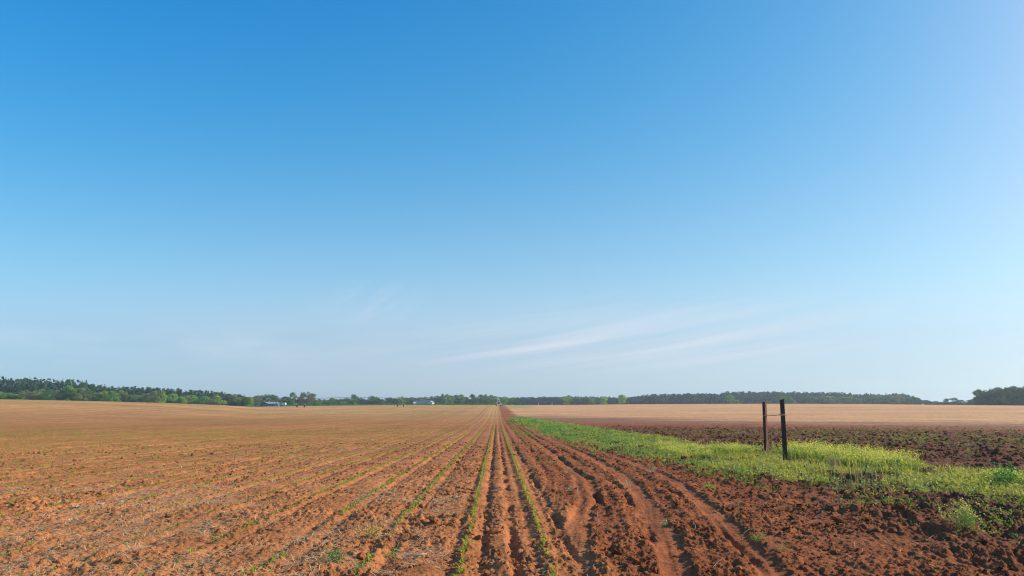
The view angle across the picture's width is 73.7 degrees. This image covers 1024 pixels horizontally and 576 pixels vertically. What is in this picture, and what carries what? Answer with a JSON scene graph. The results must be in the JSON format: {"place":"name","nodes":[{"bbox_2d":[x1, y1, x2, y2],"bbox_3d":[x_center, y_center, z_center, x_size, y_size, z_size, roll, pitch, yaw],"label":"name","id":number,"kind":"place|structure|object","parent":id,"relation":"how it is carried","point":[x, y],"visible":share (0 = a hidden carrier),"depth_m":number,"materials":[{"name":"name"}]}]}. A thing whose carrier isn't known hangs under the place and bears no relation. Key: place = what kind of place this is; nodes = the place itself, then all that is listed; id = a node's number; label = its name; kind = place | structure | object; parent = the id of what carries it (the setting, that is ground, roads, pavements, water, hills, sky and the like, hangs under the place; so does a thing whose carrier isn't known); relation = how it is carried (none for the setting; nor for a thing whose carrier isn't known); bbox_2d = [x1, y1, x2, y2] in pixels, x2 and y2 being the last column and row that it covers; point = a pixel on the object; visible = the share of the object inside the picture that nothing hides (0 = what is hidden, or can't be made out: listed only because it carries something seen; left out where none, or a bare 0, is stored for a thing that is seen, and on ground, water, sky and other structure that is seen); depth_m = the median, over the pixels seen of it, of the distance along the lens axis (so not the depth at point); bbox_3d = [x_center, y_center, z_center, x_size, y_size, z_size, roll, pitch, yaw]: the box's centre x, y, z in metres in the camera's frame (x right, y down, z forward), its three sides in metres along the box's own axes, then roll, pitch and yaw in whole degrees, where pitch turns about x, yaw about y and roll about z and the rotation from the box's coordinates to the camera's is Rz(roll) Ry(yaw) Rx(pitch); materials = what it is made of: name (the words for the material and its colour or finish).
{"place":"outdoors","nodes":[
{"label":"outdoors","id":0,"kind":"place"},
{"bbox_2d":[0,399,1023,575],"bbox_3d":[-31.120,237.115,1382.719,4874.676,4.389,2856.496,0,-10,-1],"label":"ground","id":1,"kind":"structure","parent":0,"point":[910,541],"depth_m":11.65,"materials":[{"name":"brown soil"}]},
{"bbox_2d":[0,393,12,398],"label":"leafy tree","id":2,"kind":"object","parent":1,"relation":"on","point":[5,395],"visible":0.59,"depth_m":402.97,"materials":[{"name":"green plant"}]},
{"bbox_2d":[7,394,24,399],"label":"leafy tree","id":3,"kind":"object","parent":1,"relation":"on","point":[15,395],"visible":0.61,"depth_m":403.90,"materials":[{"name":"green plant"}]},
{"bbox_2d":[13,382,22,393],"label":"pine tree","id":4,"kind":"object","parent":1,"relation":"on","point":[19,386],"visible":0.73,"depth_m":451.75,"materials":[{"name":"green plant"}]},
{"bbox_2d":[18,392,28,399],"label":"leafy tree","id":5,"kind":"object","parent":1,"relation":"on","point":[21,394],"visible":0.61,"depth_m":406.60,"materials":[{"name":"green plant"}]},
{"bbox_2d":[23,390,31,398],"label":"leafy tree","id":6,"kind":"object","parent":1,"relation":"on","point":[27,391],"visible":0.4,"depth_m":414.07,"materials":[{"name":"green plant"}]},
{"bbox_2d":[28,381,37,393],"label":"pine tree","id":7,"kind":"object","parent":1,"relation":"on","point":[34,386],"visible":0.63,"depth_m":442.77,"materials":[{"name":"green plant"}]},
{"bbox_2d":[27,392,39,399],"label":"leafy tree","id":8,"kind":"object","parent":1,"relation":"on","point":[33,395],"visible":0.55,"depth_m":412.68,"materials":[{"name":"green plant"}]},
{"bbox_2d":[33,389,44,398],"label":"leafy tree","id":9,"kind":"object","parent":1,"relation":"on","point":[41,390],"visible":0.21,"depth_m":420.49,"materials":[{"name":"green plant"}]},
{"bbox_2d":[40,389,55,399],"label":"leafy tree","id":10,"kind":"object","parent":1,"relation":"on","point":[46,392],"visible":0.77,"depth_m":411.88,"materials":[{"name":"green plant"}]},
{"bbox_2d":[55,390,68,399],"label":"leafy tree","id":11,"kind":"object","parent":1,"relation":"on","point":[60,397],"visible":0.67,"depth_m":420.72,"materials":[{"name":"green plant"}]},
{"bbox_2d":[62,385,74,400],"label":"leafy tree","id":12,"kind":"object","parent":1,"relation":"on","point":[66,388],"visible":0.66,"depth_m":422.01,"materials":[{"name":"green plant"}]},
{"bbox_2d":[65,388,78,400],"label":"leafy tree","id":13,"kind":"object","parent":1,"relation":"on","point":[70,390],"visible":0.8,"depth_m":418.30,"materials":[{"name":"green plant"}]},
{"bbox_2d":[72,388,87,400],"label":"leafy tree","id":14,"kind":"object","parent":1,"relation":"on","point":[80,390],"visible":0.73,"depth_m":421.69,"materials":[{"name":"green plant"}]},
{"bbox_2d":[76,391,89,400],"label":"leafy tree","id":15,"kind":"object","parent":1,"relation":"on","point":[85,393],"visible":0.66,"depth_m":425.53,"materials":[{"name":"green plant"}]},
{"bbox_2d":[84,389,96,400],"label":"leafy tree","id":16,"kind":"object","parent":1,"relation":"on","point":[91,393],"visible":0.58,"depth_m":431.85,"materials":[{"name":"green plant"}]},
{"bbox_2d":[92,392,106,400],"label":"leafy tree","id":17,"kind":"object","parent":1,"relation":"on","point":[97,394],"visible":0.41,"depth_m":430.25,"materials":[{"name":"green plant"}]},
{"bbox_2d":[99,391,109,400],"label":"leafy tree","id":18,"kind":"object","parent":1,"relation":"on","point":[103,393],"visible":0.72,"depth_m":428.52,"materials":[{"name":"green plant"}]},
{"bbox_2d":[108,391,121,401],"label":"leafy tree","id":19,"kind":"object","parent":1,"relation":"on","point":[112,394],"visible":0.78,"depth_m":427.27,"materials":[{"name":"green plant"}]},
{"bbox_2d":[118,390,127,401],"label":"leafy tree","id":20,"kind":"object","parent":1,"relation":"on","point":[124,394],"visible":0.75,"depth_m":437.94,"materials":[{"name":"green plant"}]},
{"bbox_2d":[132,395,143,401],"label":"leafy tree","id":21,"kind":"object","parent":1,"relation":"on","point":[138,398],"visible":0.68,"depth_m":437.14,"materials":[{"name":"green plant"}]},
{"bbox_2d":[140,393,150,402],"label":"leafy tree","id":22,"kind":"object","parent":1,"relation":"on","point":[146,395],"visible":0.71,"depth_m":441.31,"materials":[{"name":"green plant"}]},
{"bbox_2d":[148,391,162,402],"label":"leafy tree","id":23,"kind":"object","parent":1,"relation":"on","point":[154,393],"visible":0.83,"depth_m":437.32,"materials":[{"name":"green plant"}]},
{"bbox_2d":[155,391,167,402],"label":"leafy tree","id":24,"kind":"object","parent":1,"relation":"on","point":[161,398],"visible":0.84,"depth_m":440.76,"materials":[{"name":"green plant"}]},
{"bbox_2d":[162,394,175,402],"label":"leafy tree","id":25,"kind":"object","parent":1,"relation":"on","point":[168,397],"visible":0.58,"depth_m":454.63,"materials":[{"name":"green plant"}]},
{"bbox_2d":[168,394,177,403],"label":"leafy tree","id":26,"kind":"object","parent":1,"relation":"on","point":[174,398],"visible":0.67,"depth_m":456.33,"materials":[{"name":"green plant"}]},
{"bbox_2d":[174,396,186,403],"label":"leafy tree","id":27,"kind":"object","parent":1,"relation":"on","point":[181,400],"visible":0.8,"depth_m":447.17,"materials":[{"name":"green plant"}]},
{"bbox_2d":[189,395,198,403],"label":"leafy tree","id":28,"kind":"object","parent":1,"relation":"on","point":[194,398],"visible":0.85,"depth_m":460.78,"materials":[{"name":"green plant"}]},
{"bbox_2d":[199,396,209,404],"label":"leafy tree","id":29,"kind":"object","parent":1,"relation":"on","point":[204,399],"visible":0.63,"depth_m":461.26,"materials":[{"name":"green plant"}]},
{"bbox_2d":[204,399,215,404],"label":"leafy tree","id":30,"kind":"object","parent":1,"relation":"on","point":[210,401],"visible":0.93,"depth_m":455.61,"materials":[{"name":"green plant"}]},
{"bbox_2d":[211,395,221,404],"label":"leafy tree","id":31,"kind":"object","parent":1,"relation":"on","point":[216,400],"visible":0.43,"depth_m":465.03,"materials":[{"name":"green plant"}]},
{"bbox_2d":[217,400,226,404],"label":"leafy tree","id":32,"kind":"object","parent":1,"relation":"on","point":[221,402],"visible":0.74,"depth_m":456.57,"materials":[{"name":"green plant"}]},
{"bbox_2d":[227,395,240,405],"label":"leafy tree","id":33,"kind":"object","parent":1,"relation":"on","point":[235,398],"visible":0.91,"depth_m":463.63,"materials":[{"name":"green plant"}]},
{"bbox_2d":[241,398,250,405],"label":"leafy tree","id":34,"kind":"object","parent":1,"relation":"on","point":[243,402],"visible":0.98,"depth_m":385.75,"materials":[{"name":"green plant"}]},
{"bbox_2d":[11,393,501,406],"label":"trees","id":35,"kind":"object","parent":1,"relation":"on","point":[271,397],"visible":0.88,"depth_m":274.92,"materials":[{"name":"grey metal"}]},
{"bbox_2d":[252,395,264,404],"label":"oak tree","id":36,"kind":"object","parent":1,"relation":"on","point":[257,401],"visible":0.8,"depth_m":481.13,"materials":[{"name":"green plant"}]},
{"bbox_2d":[0,399,529,500],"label":"corn crop","id":37,"kind":"object","parent":1,"relation":"on","point":[440,475],"visible":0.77,"depth_m":36.67,"materials":[{"name":"green plant"}]},
{"bbox_2d":[259,394,270,401],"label":"oak tree","id":38,"kind":"object","parent":1,"relation":"on","point":[265,398],"visible":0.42,"depth_m":502.34,"materials":[{"name":"green plant"}]},
{"bbox_2d":[261,401,275,406],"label":"farmhouse","id":39,"kind":"object","parent":1,"relation":"on","point":[269,403],"visible":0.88,"depth_m":371.47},
{"bbox_2d":[268,394,282,402],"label":"oak tree","id":40,"kind":"object","parent":1,"relation":"on","point":[274,398],"visible":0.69,"depth_m":493.61,"materials":[{"name":"green plant"}]},
{"bbox_2d":[281,396,290,404],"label":"oak tree","id":41,"kind":"object","parent":1,"relation":"on","point":[285,400],"visible":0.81,"depth_m":505.26,"materials":[{"name":"green plant"}]},
{"bbox_2d":[289,392,296,404],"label":"oak tree","id":42,"kind":"object","parent":1,"relation":"on","point":[292,395],"visible":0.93,"depth_m":488.50,"materials":[{"name":"green plant"}]},
{"bbox_2d":[294,396,305,403],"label":"oak tree","id":43,"kind":"object","parent":1,"relation":"on","point":[299,401],"visible":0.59,"depth_m":480.31,"materials":[{"name":"green plant"}]},
{"bbox_2d":[297,392,315,404],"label":"oak tree","id":44,"kind":"object","parent":1,"relation":"on","point":[307,395],"visible":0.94,"depth_m":471.82,"materials":[{"name":"green plant"}]},
{"bbox_2d":[328,398,337,403],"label":"oak tree","id":45,"kind":"object","parent":1,"relation":"on","point":[332,400],"visible":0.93,"depth_m":624.58,"materials":[{"name":"green plant"}]},
{"bbox_2d":[317,541,354,562],"bbox_3d":[-1.762,2.623,6.787,0.310,0.234,0.290,7,-12,-37],"label":"leafy weed","id":46,"kind":"object","parent":1,"relation":"on","point":[331,557],"visible":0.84,"depth_m":6.75,"materials":[{"name":"green plant"}]},
{"bbox_2d":[350,394,355,403],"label":"leafy tree","id":47,"kind":"object","parent":1,"relation":"on","point":[353,400],"visible":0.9,"depth_m":595.83,"materials":[{"name":"green plant"}]},
{"bbox_2d":[352,525,384,537],"bbox_3d":[-1.683,2.873,8.043,0.390,0.196,0.282,0,-10,-1],"label":"leafy weed","id":48,"kind":"object","parent":1,"relation":"on","point":[371,534],"visible":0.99,"depth_m":8.02,"materials":[{"name":"green plant"}]},
{"bbox_2d":[245,404,512,406],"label":"meadow grass","id":49,"kind":"structure","parent":1,"relation":"on","point":[377,404],"depth_m":395.78,"materials":[{"name":"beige plant"}]},
{"bbox_2d":[385,397,393,403],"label":"oak tree","id":50,"kind":"object","parent":1,"relation":"on","point":[388,401],"visible":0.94,"depth_m":643.05,"materials":[{"name":"green plant"}]},
{"bbox_2d":[383,546,403,557],"bbox_3d":[-1.241,2.756,7.085,0.226,0.122,0.219,-8,-12,38],"label":"leafy weed","id":51,"kind":"object","parent":1,"relation":"on","point":[392,554],"visible":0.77,"depth_m":7.10,"materials":[{"name":"green plant"}]},
{"bbox_2d":[406,553,426,556],"bbox_3d":[-0.973,2.710,6.921,0.213,0.031,0.040,1,-10,-4],"label":"dead stalk","id":52,"kind":"object","parent":1,"relation":"on","point":[416,554],"visible":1,"depth_m":6.92,"materials":[{"name":"beige plant"}]},
{"bbox_2d":[413,400,433,403],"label":"white house","id":53,"kind":"structure","parent":1,"relation":"on","point":[423,402],"depth_m":533.56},
{"bbox_2d":[439,394,447,403],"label":"oak tree","id":54,"kind":"object","parent":1,"relation":"on","point":[443,399],"visible":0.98,"depth_m":633.69,"materials":[{"name":"green plant"}]},
{"bbox_2d":[446,394,452,403],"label":"oak tree","id":55,"kind":"object","parent":1,"relation":"on","point":[449,400],"visible":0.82,"depth_m":643.43,"materials":[{"name":"green plant"}]},
{"bbox_2d":[457,394,465,403],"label":"oak tree","id":56,"kind":"object","parent":1,"relation":"on","point":[462,400],"visible":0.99,"depth_m":652.47,"materials":[{"name":"green plant"}]},
{"bbox_2d":[469,394,477,403],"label":"oak tree","id":57,"kind":"object","parent":1,"relation":"on","point":[473,399],"visible":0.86,"depth_m":670.43,"materials":[{"name":"green plant"}]},
{"bbox_2d":[476,395,485,403],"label":"oak tree","id":58,"kind":"object","parent":1,"relation":"on","point":[482,399],"visible":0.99,"depth_m":633.26,"materials":[{"name":"green plant"}]},
{"bbox_2d":[485,396,492,403],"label":"leafy tree","id":59,"kind":"object","parent":1,"relation":"on","point":[490,399],"visible":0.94,"depth_m":651.29,"materials":[{"name":"green plant"}]},
{"bbox_2d":[492,396,498,403],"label":"leafy tree","id":60,"kind":"object","parent":1,"relation":"on","point":[495,401],"visible":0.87,"depth_m":644.82,"materials":[{"name":"green plant"}]},
{"bbox_2d":[0,376,1022,405],"bbox_3d":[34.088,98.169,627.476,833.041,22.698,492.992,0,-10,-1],"label":"woodland undergrowth","id":61,"kind":"object","parent":1,"relation":"on","point":[9,384],"visible":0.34,"depth_m":591.12,"materials":[{"name":"green plant"}]},
{"bbox_2d":[0,425,1023,575],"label":"soil clods","id":62,"kind":"object","parent":1,"relation":"on","point":[406,536],"visible":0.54,"depth_m":11.45,"materials":[{"name":"soil"}]},
{"bbox_2d":[1,420,1023,575],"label":"sprouts","id":63,"kind":"object","parent":1,"relation":"on","point":[867,496],"visible":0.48,"depth_m":19.52,"materials":[{"name":"green plant"}]},
{"bbox_2d":[512,399,519,404],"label":"leafy tree","id":64,"kind":"object","parent":1,"relation":"on","point":[517,402],"visible":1,"depth_m":640.49,"materials":[{"name":"green plant"}]},
{"bbox_2d":[561,395,572,404],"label":"leafy tree","id":65,"kind":"object","parent":1,"relation":"on","point":[567,398],"visible":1,"depth_m":730.76,"materials":[{"name":"green plant"}]},
{"bbox_2d":[572,397,580,404],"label":"leafy tree","id":66,"kind":"object","parent":1,"relation":"on","point":[575,401],"visible":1,"depth_m":730.95,"materials":[{"name":"green plant"}]},
{"bbox_2d":[588,398,595,404],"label":"leafy tree","id":67,"kind":"object","parent":1,"relation":"on","point":[592,401],"visible":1,"depth_m":728.98,"materials":[{"name":"green plant"}]},
{"bbox_2d":[599,396,607,404],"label":"leafy tree","id":68,"kind":"object","parent":1,"relation":"on","point":[602,401],"visible":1,"depth_m":728.26,"materials":[{"name":"green plant"}]},
{"bbox_2d":[617,395,625,403],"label":"leafy tree","id":69,"kind":"object","parent":1,"relation":"on","point":[620,397],"visible":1,"depth_m":724.67,"materials":[{"name":"green plant"}]},
{"bbox_2d":[725,395,734,403],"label":"leafy tree","id":70,"kind":"object","parent":1,"relation":"on","point":[731,397],"visible":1,"depth_m":700.52,"materials":[{"name":"green plant"}]},
{"bbox_2d":[748,392,755,403],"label":"pine tree","id":71,"kind":"object","parent":1,"relation":"on","point":[751,397],"visible":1,"depth_m":745.62,"materials":[{"name":"green plant"}]},
{"bbox_2d":[757,392,762,402],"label":"pine tree","id":72,"kind":"object","parent":1,"relation":"on","point":[758,396],"visible":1,"depth_m":756.94,"materials":[{"name":"green plant"}]},
{"bbox_2d":[750,529,770,541],"bbox_3d":[2.808,2.808,7.731,0.269,0.170,0.304,0,-10,-1],"label":"leafy weed","id":73,"kind":"object","parent":1,"relation":"on","point":[759,538],"visible":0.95,"depth_m":7.74,"materials":[{"name":"green plant"}]},
{"bbox_2d":[762,402,767,453],"bbox_3d":[8.863,5.040,23.866,0.127,2.120,0.142,8,-12,-39],"label":"steel post","id":74,"kind":"object","parent":1,"relation":"on","point":[765,427],"visible":0.66,"depth_m":23.88,"materials":[{"name":"metal"}]},
{"bbox_2d":[772,391,778,403],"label":"pine tree","id":75,"kind":"object","parent":1,"relation":"on","point":[774,394],"visible":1,"depth_m":723.81,"materials":[{"name":"green plant"}]},
{"bbox_2d":[780,399,787,461],"bbox_3d":[7.870,4.267,19.749,0.123,2.079,0.110,-2,-10,13],"label":"steel post","id":76,"kind":"object","parent":1,"relation":"on","point":[783,428],"visible":0.66,"depth_m":19.73,"materials":[{"name":"black metal"}]},
{"bbox_2d":[779,396,792,403],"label":"leafy tree","id":77,"kind":"object","parent":1,"relation":"on","point":[787,399],"visible":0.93,"depth_m":680.44,"materials":[{"name":"green plant"}]},
{"bbox_2d":[800,395,818,403],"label":"oak tree","id":78,"kind":"object","parent":1,"relation":"on","point":[815,398],"visible":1,"depth_m":659.37,"materials":[{"name":"green plant"}]},
{"bbox_2d":[819,396,835,403],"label":"oak tree","id":79,"kind":"object","parent":1,"relation":"on","point":[831,400],"visible":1,"depth_m":653.12,"materials":[{"name":"green plant"}]},
{"bbox_2d":[818,454,842,468],"bbox_3d":[7.774,4.141,16.500,0.621,0.433,0.614,-7,-12,37],"label":"dry grass tuft","id":80,"kind":"object","parent":1,"relation":"on","point":[832,461],"visible":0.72,"depth_m":16.45,"materials":[{"name":"plant"}]},
{"bbox_2d":[653,438,1023,487],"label":"flowering weeds","id":81,"kind":"object","parent":1,"relation":"on","point":[850,454],"visible":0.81,"depth_m":19.95,"materials":[{"name":"yellow plant"}]},
{"bbox_2d":[835,396,854,403],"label":"oak tree","id":82,"kind":"object","parent":1,"relation":"on","point":[844,399],"visible":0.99,"depth_m":646.42,"materials":[{"name":"green plant"}]},
{"bbox_2d":[851,398,862,403],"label":"oak tree","id":83,"kind":"object","parent":1,"relation":"on","point":[856,400],"visible":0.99,"depth_m":641.60,"materials":[{"name":"green plant"}]},
{"bbox_2d":[863,395,881,403],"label":"oak tree","id":84,"kind":"object","parent":1,"relation":"on","point":[876,398],"visible":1,"depth_m":637.81,"materials":[{"name":"green plant"}]},
{"bbox_2d":[879,395,895,403],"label":"oak tree","id":85,"kind":"object","parent":1,"relation":"on","point":[883,397],"visible":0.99,"depth_m":632.70,"materials":[{"name":"green plant"}]},
{"bbox_2d":[891,395,903,403],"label":"oak tree","id":86,"kind":"object","parent":1,"relation":"on","point":[898,400],"visible":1,"depth_m":628.60,"materials":[{"name":"green plant"}]},
{"bbox_2d":[901,397,914,404],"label":"oak tree","id":87,"kind":"object","parent":1,"relation":"on","point":[906,400],"visible":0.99,"depth_m":624.80,"materials":[{"name":"green plant"}]},
{"bbox_2d":[909,397,922,403],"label":"oak tree","id":88,"kind":"object","parent":1,"relation":"on","point":[916,400],"visible":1,"depth_m":620.75,"materials":[{"name":"green plant"}]},
{"bbox_2d":[936,497,956,519],"bbox_3d":[5.992,3.020,9.293,0.367,0.303,0.414,8,-12,-38],"label":"flowering weed","id":89,"kind":"object","parent":1,"relation":"on","point":[946,514],"visible":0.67,"depth_m":9.30,"materials":[{"name":"green plant"}]},
{"bbox_2d":[948,398,959,404],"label":"leafy tree","id":90,"kind":"object","parent":1,"relation":"on","point":[953,402],"visible":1,"depth_m":514.57,"materials":[{"name":"green plant"}]},
{"bbox_2d":[952,441,973,460],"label":"seed stalks","id":91,"kind":"object","parent":1,"relation":"on","point":[967,454],"visible":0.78,"depth_m":21.20,"materials":[{"name":"plant"}]},
{"bbox_2d":[939,498,993,534],"bbox_3d":[5.554,2.828,8.386,0.520,0.508,0.780,-4,-10,20],"label":"flowering weed","id":92,"kind":"object","parent":1,"relation":"on","point":[967,520],"visible":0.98,"depth_m":8.38,"materials":[{"name":"green plant"}]},
{"bbox_2d":[972,389,991,404],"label":"oak tree","id":93,"kind":"object","parent":1,"relation":"on","point":[979,399],"visible":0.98,"depth_m":390.92,"materials":[{"name":"green plant"}]},
{"bbox_2d":[982,387,1009,404],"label":"oak tree","id":94,"kind":"object","parent":1,"relation":"on","point":[1000,393],"visible":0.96,"depth_m":387.35,"materials":[{"name":"green plant"}]},
{"bbox_2d":[979,461,1023,488],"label":"leafy weed","id":95,"kind":"object","parent":1,"relation":"on","point":[1006,472],"visible":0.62,"depth_m":13.09,"materials":[{"name":"green plant"}]},
{"bbox_2d":[994,390,1010,404],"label":"oak tree","id":96,"kind":"object","parent":1,"relation":"on","point":[1002,398],"visible":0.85,"depth_m":386.21,"materials":[{"name":"green plant"}]},
{"bbox_2d":[1002,386,1023,404],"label":"oak tree","id":97,"kind":"object","parent":1,"relation":"on","point":[1015,389],"visible":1,"depth_m":382.46,"materials":[{"name":"green plant"}]},
{"bbox_2d":[0,0,1023,404],"label":"sky","id":98,"kind":"structure","parent":0,"point":[328,199],"materials":[{"name":"blue"}]},
{"bbox_2d":[507,416,1023,499],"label":"grass","id":99,"kind":"structure","parent":0,"point":[763,461],"depth_m":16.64,"materials":[{"name":"green plant"}]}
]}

